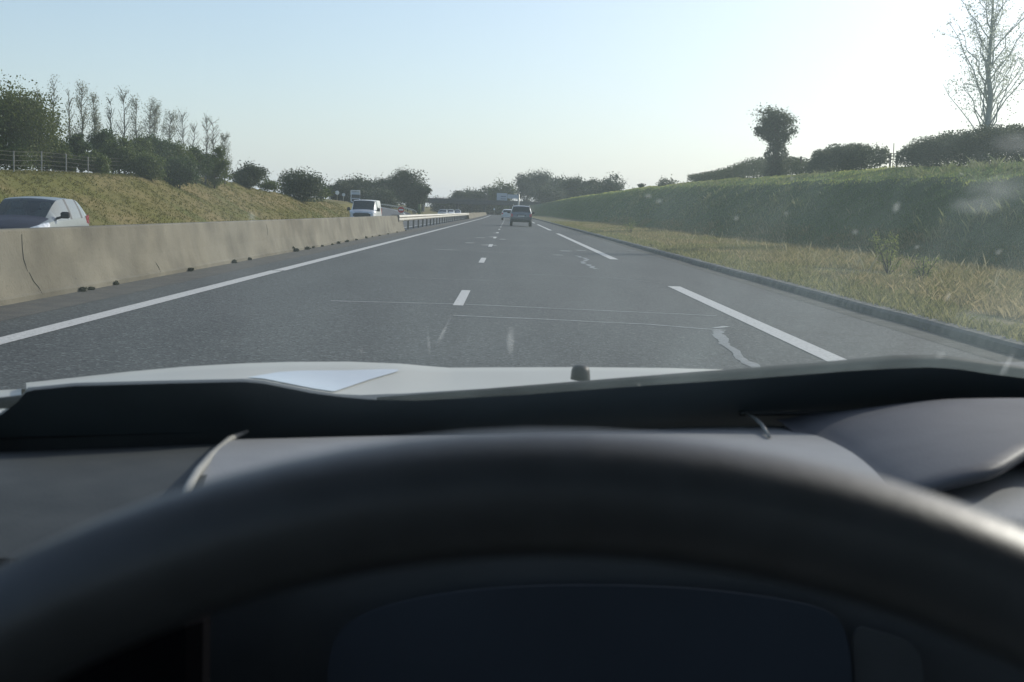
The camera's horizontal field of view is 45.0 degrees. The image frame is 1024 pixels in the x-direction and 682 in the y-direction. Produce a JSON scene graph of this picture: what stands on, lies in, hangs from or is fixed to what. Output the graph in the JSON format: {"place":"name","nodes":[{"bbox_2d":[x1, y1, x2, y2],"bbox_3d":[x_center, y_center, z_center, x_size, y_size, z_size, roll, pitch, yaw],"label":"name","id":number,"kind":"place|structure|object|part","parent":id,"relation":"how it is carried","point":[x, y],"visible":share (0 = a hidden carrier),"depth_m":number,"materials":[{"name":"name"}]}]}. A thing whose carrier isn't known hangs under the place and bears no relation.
{"place":"outdoors","nodes":[
{"label":"outdoors","id":0,"kind":"place"},
{"bbox_2d":[350,190,359,202],"bbox_3d":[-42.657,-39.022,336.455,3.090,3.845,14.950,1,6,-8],"label":"road sign","id":1,"kind":"object","parent":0,"point":[354,194],"visible":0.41,"depth_m":329.23,"materials":[{"name":"metal"}]},
{"bbox_2d":[352,203,411,215],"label":"slip road","id":2,"kind":"structure","parent":0,"point":[387,211],"depth_m":228.80,"materials":[{"name":"grey asphalt"}]},
{"bbox_2d":[403,216,464,229],"bbox_3d":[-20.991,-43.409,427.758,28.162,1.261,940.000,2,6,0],"label":"opposite road","id":3,"kind":"structure","parent":0,"point":[411,224],"depth_m":130.49,"materials":[{"name":"grey asphalt"}]},
{"bbox_2d":[0,196,88,228],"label":"people carrier","id":4,"kind":"object","parent":3,"relation":"on","point":[29,212],"visible":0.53,"depth_m":31.16,"materials":[{"name":"silver metal"}]},
{"bbox_2d":[50,199,70,220],"bbox_3d":[-11.554,-3.353,31.647,0.238,0.546,0.987,2,6,-3],"label":"side window","id":5,"kind":"structure","parent":4,"relation":"in","point":[58,206],"depth_m":31.58,"materials":[{"name":"grey glass"}]},
{"bbox_2d":[62,199,82,218],"bbox_3d":[-11.602,-3.480,32.662,0.226,0.521,1.063,2,6,-3],"label":"window frame","id":6,"kind":"structure","parent":4,"relation":"in","point":[62,199],"depth_m":32.28,"materials":[{"name":"grey metal"}]},
{"bbox_2d":[64,199,80,218],"bbox_3d":[-11.600,-3.485,32.662,0.223,0.518,0.759,2,6,-3],"label":"side window","id":7,"kind":"structure","parent":4,"relation":"in","point":[73,209],"depth_m":32.64,"materials":[{"name":"grey glass"}]},
{"bbox_2d":[75,201,85,217],"bbox_3d":[-11.638,-3.558,33.340,0.223,0.473,0.304,2,6,-3],"label":"side window","id":8,"kind":"structure","parent":4,"relation":"in","point":[81,210],"depth_m":33.33,"materials":[{"name":"grey glass"}]},
{"bbox_2d":[347,200,381,216],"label":"panel van","id":9,"kind":"object","parent":3,"relation":"on","point":[361,208],"visible":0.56,"depth_m":93.01,"materials":[{"name":"white paint"}]},
{"bbox_2d":[381,204,416,213],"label":"guard rail","id":10,"kind":"object","parent":3,"relation":"on","point":[413,210],"visible":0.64,"depth_m":252.72,"materials":[{"name":"metal"}]},
{"bbox_2d":[437,209,448,213],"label":"oncoming car","id":11,"kind":"object","parent":3,"relation":"on","point":[442,211],"visible":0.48,"depth_m":229.80,"materials":[{"name":"silver metal"}]},
{"bbox_2d":[0,214,1023,389],"bbox_3d":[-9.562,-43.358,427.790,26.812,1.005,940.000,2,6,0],"label":"road","id":12,"kind":"structure","parent":0,"point":[490,290],"depth_m":13.91,"materials":[{"name":"grey asphalt"}]},
{"bbox_2d":[79,287,88,291],"bbox_3d":[-5.436,-0.640,15.673,0.130,0.102,0.134,2,6,0],"label":"weed tuft","id":13,"kind":"object","parent":12,"relation":"on","point":[82,289],"visible":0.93,"depth_m":15.65,"materials":[{"name":"green plant"}]},
{"bbox_2d":[0,215,404,305],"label":"concrete barrier","id":14,"kind":"object","parent":12,"relation":"on","point":[40,263],"visible":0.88,"depth_m":18.59,"materials":[{"name":"beige concrete"}]},
{"bbox_2d":[391,213,468,228],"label":"guard rail","id":15,"kind":"object","parent":12,"relation":"on","point":[413,217],"visible":0.98,"depth_m":86.12,"materials":[{"name":"metal"}]},
{"bbox_2d":[468,212,486,218],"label":"concrete barrier","id":16,"kind":"object","parent":12,"relation":"on","point":[474,215],"visible":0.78,"depth_m":212.66,"materials":[{"name":"beige concrete"}]},
{"bbox_2d":[500,209,510,219],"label":"white hatchback","id":17,"kind":"object","parent":12,"relation":"on","point":[505,214],"visible":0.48,"depth_m":168.05,"materials":[{"name":"paint"}]},
{"bbox_2d":[0,355,1023,681],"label":"car","id":18,"kind":"object","parent":12,"relation":"on","point":[848,521],"visible":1,"depth_m":0.74,"materials":[{"name":"plastic"}]},
{"bbox_3d":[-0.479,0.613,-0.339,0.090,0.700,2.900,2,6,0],"label":"door","id":19,"kind":"part","parent":18,"relation":"part of","materials":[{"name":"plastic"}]},
{"bbox_2d":[507,204,534,226],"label":"grey suv","id":20,"kind":"object","parent":12,"relation":"on","point":[519,213],"visible":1,"depth_m":102.28,"materials":[{"name":"paint"}]},
{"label":"rear window","id":21,"kind":"part","parent":20,"relation":"part of","materials":[{"name":"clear glass"}]},
{"bbox_2d":[533,218,1023,357],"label":"kerb","id":22,"kind":"structure","parent":12,"relation":"on","point":[1004,344],"depth_m":16.34,"materials":[{"name":"concrete"}]},
{"bbox_2d":[0,161,1023,340],"bbox_3d":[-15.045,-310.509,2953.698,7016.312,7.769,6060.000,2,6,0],"label":"ground","id":23,"kind":"structure","parent":0,"point":[141,195],"depth_m":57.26,"materials":[{"name":"green plant"}]},
{"bbox_2d":[0,128,38,170],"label":"shrub","id":24,"kind":"object","parent":23,"relation":"on","point":[6,158],"visible":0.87,"depth_m":74.71,"materials":[{"name":"green plant"}]},
{"bbox_2d":[33,80,45,170],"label":"poplar tree","id":25,"kind":"object","parent":23,"relation":"on","point":[38,97],"visible":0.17,"depth_m":93.55,"materials":[{"name":"green plant"}]},
{"bbox_2d":[0,70,82,170],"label":"broadleaf tree","id":26,"kind":"object","parent":23,"relation":"on","point":[25,117],"visible":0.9,"depth_m":75.96,"materials":[{"name":"green plant"}]},
{"bbox_2d":[31,136,74,170],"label":"shrub","id":27,"kind":"object","parent":23,"relation":"on","point":[55,149],"visible":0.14,"depth_m":80.85,"materials":[{"name":"green plant"}]},
{"bbox_2d":[46,74,63,137],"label":"poplar tree","id":28,"kind":"object","parent":23,"relation":"on","point":[54,89],"visible":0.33,"depth_m":87.53,"materials":[{"name":"green plant"}]},
{"bbox_2d":[45,148,76,171],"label":"shrub","id":29,"kind":"object","parent":23,"relation":"on","point":[62,162],"visible":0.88,"depth_m":78.80,"materials":[{"name":"green plant"}]},
{"bbox_2d":[0,150,133,173],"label":"wire fence","id":30,"kind":"object","parent":23,"relation":"on","point":[13,160],"visible":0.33,"depth_m":70.41,"materials":[{"name":"metal"}]},
{"bbox_2d":[61,89,76,142],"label":"poplar tree","id":31,"kind":"object","parent":23,"relation":"on","point":[68,111],"visible":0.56,"depth_m":96.76,"materials":[{"name":"green plant"}]},
{"bbox_2d":[65,132,94,172],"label":"shrub","id":32,"kind":"object","parent":23,"relation":"on","point":[77,142],"visible":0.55,"depth_m":82.65,"materials":[{"name":"green plant"}]},
{"bbox_2d":[66,75,93,171],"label":"poplar tree","id":33,"kind":"object","parent":23,"relation":"on","point":[80,106],"visible":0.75,"depth_m":87.84,"materials":[{"name":"green plant"}]},
{"bbox_2d":[71,148,113,173],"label":"shrub","id":34,"kind":"object","parent":23,"relation":"on","point":[99,162],"visible":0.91,"depth_m":78.77,"materials":[{"name":"green plant"}]},
{"bbox_2d":[87,92,103,135],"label":"poplar tree","id":35,"kind":"object","parent":23,"relation":"on","point":[96,126],"visible":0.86,"depth_m":96.19,"materials":[{"name":"green plant"}]},
{"bbox_2d":[84,126,116,173],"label":"shrub","id":36,"kind":"object","parent":23,"relation":"on","point":[95,140],"visible":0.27,"depth_m":88.52,"materials":[{"name":"green plant"}]},
{"bbox_2d":[104,92,116,173],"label":"poplar tree","id":37,"kind":"object","parent":23,"relation":"on","point":[109,116],"visible":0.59,"depth_m":99.85,"materials":[{"name":"green plant"}]},
{"bbox_2d":[96,134,138,173],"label":"shrub","id":38,"kind":"object","parent":23,"relation":"on","point":[122,153],"visible":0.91,"depth_m":84.50,"materials":[{"name":"green plant"}]},
{"bbox_2d":[114,85,133,172],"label":"poplar tree","id":39,"kind":"object","parent":23,"relation":"on","point":[124,113],"visible":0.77,"depth_m":92.30,"materials":[{"name":"green plant"}]},
{"bbox_2d":[126,94,146,141],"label":"poplar tree","id":40,"kind":"object","parent":23,"relation":"on","point":[135,130],"visible":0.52,"depth_m":101.12,"materials":[{"name":"green plant"}]},
{"bbox_2d":[126,133,158,173],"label":"shrub","id":41,"kind":"object","parent":23,"relation":"on","point":[140,145],"visible":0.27,"depth_m":93.75,"materials":[{"name":"green plant"}]},
{"bbox_2d":[122,150,171,180],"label":"shrub","id":42,"kind":"object","parent":23,"relation":"on","point":[148,166],"visible":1,"depth_m":84.53,"materials":[{"name":"green plant"}]},
{"bbox_2d":[141,96,161,139],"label":"poplar tree","id":43,"kind":"object","parent":23,"relation":"on","point":[150,126],"visible":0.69,"depth_m":101.11,"materials":[{"name":"green plant"}]},
{"bbox_2d":[146,97,162,136],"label":"poplar tree","id":44,"kind":"object","parent":23,"relation":"on","point":[154,112],"visible":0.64,"depth_m":105.96,"materials":[{"name":"green plant"}]},
{"bbox_2d":[141,131,179,174],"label":"shrub","id":45,"kind":"object","parent":23,"relation":"on","point":[166,146],"visible":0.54,"depth_m":96.31,"materials":[{"name":"green plant"}]},
{"bbox_2d":[159,109,179,142],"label":"poplar tree","id":46,"kind":"object","parent":23,"relation":"on","point":[169,131],"visible":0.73,"depth_m":105.02,"materials":[{"name":"green plant"}]},
{"bbox_2d":[0,169,349,225],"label":"olive grass","id":47,"kind":"structure","parent":23,"relation":"on","point":[84,174],"depth_m":80.24,"materials":[{"name":"green plant"}]},
{"bbox_2d":[160,140,200,173],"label":"shrub","id":48,"kind":"object","parent":23,"relation":"on","point":[180,150],"visible":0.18,"depth_m":98.74,"materials":[{"name":"green plant"}]},
{"bbox_2d":[172,106,190,149],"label":"poplar tree","id":49,"kind":"object","parent":23,"relation":"on","point":[181,116],"visible":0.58,"depth_m":115.59,"materials":[{"name":"green plant"}]},
{"bbox_2d":[158,151,205,188],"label":"shrub","id":50,"kind":"object","parent":23,"relation":"on","point":[178,174],"visible":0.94,"depth_m":92.77,"materials":[{"name":"green plant"}]},
{"bbox_2d":[187,120,199,148],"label":"poplar tree","id":51,"kind":"object","parent":23,"relation":"on","point":[193,127],"visible":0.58,"depth_m":112.61,"materials":[{"name":"green plant"}]},
{"bbox_2d":[183,143,217,183],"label":"shrub","id":52,"kind":"object","parent":23,"relation":"on","point":[205,164],"visible":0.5,"depth_m":102.46,"materials":[{"name":"green plant"}]},
{"bbox_2d":[200,113,212,184],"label":"poplar tree","id":53,"kind":"object","parent":23,"relation":"on","point":[207,141],"visible":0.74,"depth_m":105.86,"materials":[{"name":"green plant"}]},
{"bbox_2d":[205,119,220,174],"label":"poplar tree","id":54,"kind":"object","parent":23,"relation":"on","point":[213,129],"visible":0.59,"depth_m":110.64,"materials":[{"name":"green plant"}]},
{"bbox_2d":[198,143,234,188],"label":"shrub","id":55,"kind":"object","parent":23,"relation":"on","point":[221,162],"visible":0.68,"depth_m":106.65,"materials":[{"name":"green plant"}]},
{"bbox_2d":[220,130,231,183],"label":"poplar tree","id":56,"kind":"object","parent":23,"relation":"on","point":[222,137],"visible":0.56,"depth_m":116.06,"materials":[{"name":"green plant"}]},
{"bbox_2d":[228,160,269,188],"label":"round tree","id":57,"kind":"object","parent":23,"relation":"on","point":[250,175],"visible":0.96,"depth_m":125.26,"materials":[{"name":"green plant"}]},
{"bbox_2d":[257,176,281,191],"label":"shrub","id":58,"kind":"object","parent":23,"relation":"on","point":[271,185],"visible":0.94,"depth_m":134.57,"materials":[{"name":"green plant"}]},
{"bbox_2d":[276,166,331,201],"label":"round tree","id":59,"kind":"object","parent":23,"relation":"on","point":[304,187],"visible":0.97,"depth_m":147.26,"materials":[{"name":"green plant"}]},
{"bbox_2d":[316,186,335,200],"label":"shrub","id":60,"kind":"object","parent":23,"relation":"on","point":[325,192],"visible":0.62,"depth_m":173.68,"materials":[{"name":"green plant"}]},
{"bbox_2d":[327,176,355,201],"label":"tree","id":61,"kind":"object","parent":23,"relation":"on","point":[342,187],"visible":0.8,"depth_m":394.84,"materials":[{"name":"green plant"}]},
{"bbox_2d":[344,172,372,201],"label":"tree","id":62,"kind":"object","parent":23,"relation":"on","point":[359,179],"visible":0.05,"depth_m":404.82,"materials":[{"name":"green plant"}]},
{"bbox_2d":[346,187,374,202],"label":"tree","id":63,"kind":"object","parent":23,"relation":"on","point":[362,192],"visible":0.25,"depth_m":367.62,"materials":[{"name":"green plant"}]},
{"bbox_2d":[355,178,385,190],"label":"tree","id":64,"kind":"object","parent":23,"relation":"on","point":[365,183],"visible":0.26,"depth_m":393.52,"materials":[{"name":"green plant"}]},
{"bbox_2d":[360,184,401,207],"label":"wood tree","id":65,"kind":"object","parent":23,"relation":"on","point":[384,196],"visible":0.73,"depth_m":365.00,"materials":[{"name":"green plant"}]},
{"bbox_2d":[372,172,401,205],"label":"tree","id":66,"kind":"object","parent":23,"relation":"on","point":[380,184],"visible":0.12,"depth_m":390.17,"materials":[{"name":"green plant"}]},
{"bbox_2d":[398,207,403,212],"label":"traffic sign","id":67,"kind":"object","parent":23,"relation":"on","point":[400,209],"visible":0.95,"depth_m":212.71,"materials":[{"name":"metal"}]},
{"bbox_2d":[383,165,431,210],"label":"tree","id":68,"kind":"object","parent":23,"relation":"on","point":[401,184],"visible":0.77,"depth_m":378.85,"materials":[{"name":"green plant"}]},
{"bbox_2d":[406,183,432,212],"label":"tree","id":69,"kind":"object","parent":23,"relation":"on","point":[420,193],"visible":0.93,"depth_m":376.25,"materials":[{"name":"green plant"}]},
{"bbox_2d":[418,204,420,213],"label":"marker post","id":70,"kind":"object","parent":23,"relation":"on","point":[419,208],"visible":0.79,"depth_m":234.41,"materials":[{"name":"plastic"}]},
{"bbox_2d":[426,195,459,211],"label":"distant tree","id":71,"kind":"object","parent":23,"relation":"on","point":[435,207],"visible":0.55,"depth_m":789.50,"materials":[{"name":"green plant"}]},
{"bbox_2d":[447,190,469,212],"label":"distant tree","id":72,"kind":"object","parent":23,"relation":"on","point":[461,195],"visible":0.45,"depth_m":753.29,"materials":[{"name":"green plant"}]},
{"bbox_2d":[402,197,539,211],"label":"road bridge","id":73,"kind":"structure","parent":23,"relation":"on","point":[457,201],"depth_m":645.92,"materials":[{"name":"grey concrete"}]},
{"bbox_2d":[463,186,488,212],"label":"distant tree","id":74,"kind":"object","parent":23,"relation":"on","point":[476,194],"visible":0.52,"depth_m":763.42,"materials":[{"name":"green plant"}]},
{"bbox_2d":[475,186,500,212],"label":"distant tree","id":75,"kind":"object","parent":23,"relation":"on","point":[489,207],"visible":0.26,"depth_m":773.81,"materials":[{"name":"green plant"}]},
{"bbox_2d":[491,206,511,214],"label":"distant tree","id":76,"kind":"object","parent":23,"relation":"on","point":[498,211],"visible":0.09,"depth_m":791.51,"materials":[{"name":"green plant"}]},
{"bbox_2d":[486,177,517,214],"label":"distant tree","id":77,"kind":"object","parent":23,"relation":"on","point":[509,189],"visible":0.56,"depth_m":737.69,"materials":[{"name":"green plant"}]},
{"bbox_2d":[497,193,519,204],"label":"road sign","id":78,"kind":"object","parent":23,"relation":"on","point":[502,196],"visible":0.88,"depth_m":466.43,"materials":[{"name":"metal"}]},
{"bbox_2d":[511,169,533,200],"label":"tree","id":79,"kind":"object","parent":23,"relation":"on","point":[521,189],"visible":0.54,"depth_m":752.75,"materials":[{"name":"green plant"}]},
{"bbox_2d":[520,167,553,201],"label":"tree","id":80,"kind":"object","parent":23,"relation":"on","point":[535,179],"visible":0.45,"depth_m":730.52,"materials":[{"name":"green plant"}]},
{"bbox_2d":[528,181,567,203],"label":"wood tree","id":81,"kind":"object","parent":23,"relation":"on","point":[544,194],"visible":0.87,"depth_m":630.91,"materials":[{"name":"green plant"}]},
{"bbox_2d":[544,174,566,190],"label":"tree","id":82,"kind":"object","parent":23,"relation":"on","point":[553,181],"visible":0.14,"depth_m":691.82,"materials":[{"name":"green plant"}]},
{"bbox_2d":[557,173,584,198],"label":"tree","id":83,"kind":"object","parent":23,"relation":"on","point":[570,185],"visible":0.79,"depth_m":552.65,"materials":[{"name":"green plant"}]},
{"bbox_2d":[577,185,602,195],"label":"wood tree","id":84,"kind":"object","parent":23,"relation":"on","point":[589,190],"visible":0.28,"depth_m":474.83,"materials":[{"name":"green plant"}]},
{"bbox_2d":[577,177,602,195],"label":"tree","id":85,"kind":"object","parent":23,"relation":"on","point":[587,183],"visible":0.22,"depth_m":514.79,"materials":[{"name":"green plant"}]},
{"bbox_2d":[593,171,629,193],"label":"tree","id":86,"kind":"object","parent":23,"relation":"on","point":[608,185],"visible":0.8,"depth_m":464.95,"materials":[{"name":"green plant"}]},
{"bbox_2d":[623,216,636,231],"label":"sapling","id":87,"kind":"object","parent":23,"relation":"on","point":[630,226],"visible":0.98,"depth_m":69.44,"materials":[{"name":"green plant"}]},
{"bbox_2d":[655,174,678,185],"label":"shrub","id":88,"kind":"object","parent":23,"relation":"on","point":[662,181],"visible":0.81,"depth_m":138.60,"materials":[{"name":"green plant"}]},
{"bbox_2d":[687,156,811,181],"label":"hedge","id":89,"kind":"object","parent":23,"relation":"on","point":[754,168],"visible":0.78,"depth_m":96.24,"materials":[{"name":"green plant"}]},
{"bbox_2d":[749,102,799,176],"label":"ivy tree","id":90,"kind":"object","parent":23,"relation":"on","point":[773,124],"visible":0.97,"depth_m":83.67,"materials":[{"name":"green plant"}]},
{"bbox_2d":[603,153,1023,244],"bbox_3d":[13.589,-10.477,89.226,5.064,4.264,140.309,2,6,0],"label":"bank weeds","id":91,"kind":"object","parent":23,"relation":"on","point":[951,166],"visible":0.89,"depth_m":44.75,"materials":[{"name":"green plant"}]},
{"bbox_2d":[650,206,1021,285],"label":"tall stems","id":92,"kind":"object","parent":23,"relation":"on","point":[873,262],"visible":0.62,"depth_m":31.45,"materials":[{"name":"plant"}]},
{"bbox_2d":[806,142,877,173],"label":"hedge","id":93,"kind":"object","parent":23,"relation":"on","point":[847,157],"visible":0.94,"depth_m":69.80,"materials":[{"name":"green plant"}]},
{"bbox_2d":[865,142,892,168],"bbox_3d":[19.188,-9.591,64.346,1.730,1.568,1.538,-3,8,-42],"label":"shrub","id":94,"kind":"object","parent":23,"relation":"on","point":[881,157],"visible":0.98,"depth_m":64.18,"materials":[{"name":"green plant"}]},
{"bbox_2d":[868,231,907,274],"bbox_3d":[7.385,-1.752,24.420,0.724,0.942,0.816,2,6,0],"label":"sapling","id":95,"kind":"object","parent":23,"relation":"on","point":[889,258],"visible":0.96,"depth_m":24.40,"materials":[{"name":"green plant"}]},
{"bbox_2d":[909,255,941,277],"bbox_3d":[7.447,-1.335,22.425,0.603,0.531,0.453,0,6,-16],"label":"sapling","id":96,"kind":"object","parent":23,"relation":"on","point":[926,270],"visible":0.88,"depth_m":22.37,"materials":[{"name":"green plant"}]},
{"bbox_2d":[892,123,1023,167],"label":"hedge","id":97,"kind":"object","parent":23,"relation":"on","point":[949,148],"visible":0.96,"depth_m":50.08,"materials":[{"name":"green plant"}]},
{"bbox_2d":[932,0,1023,162],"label":"airy tree","id":98,"kind":"object","parent":23,"relation":"on","point":[991,98],"visible":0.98,"depth_m":49.94,"materials":[{"name":"brown plant"}]},
{"bbox_2d":[0,0,1023,206],"label":"sky","id":99,"kind":"structure","parent":0,"point":[463,93],"materials":[{"name":"blue"}]},
{"bbox_2d":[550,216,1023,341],"bbox_3d":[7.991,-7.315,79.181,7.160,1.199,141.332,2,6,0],"label":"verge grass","id":100,"kind":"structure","parent":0,"point":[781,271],"depth_m":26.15,"materials":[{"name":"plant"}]},
{"bbox_2d":[556,161,1023,200],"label":"crest grass","id":101,"kind":"structure","parent":0,"point":[783,176],"depth_m":57.56,"materials":[{"name":"green plant"}]},
{"bbox_2d":[562,216,1023,321],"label":"dry grass","id":102,"kind":"structure","parent":0,"point":[1016,306],"depth_m":26.42,"materials":[{"name":"beige plant"}]}
]}

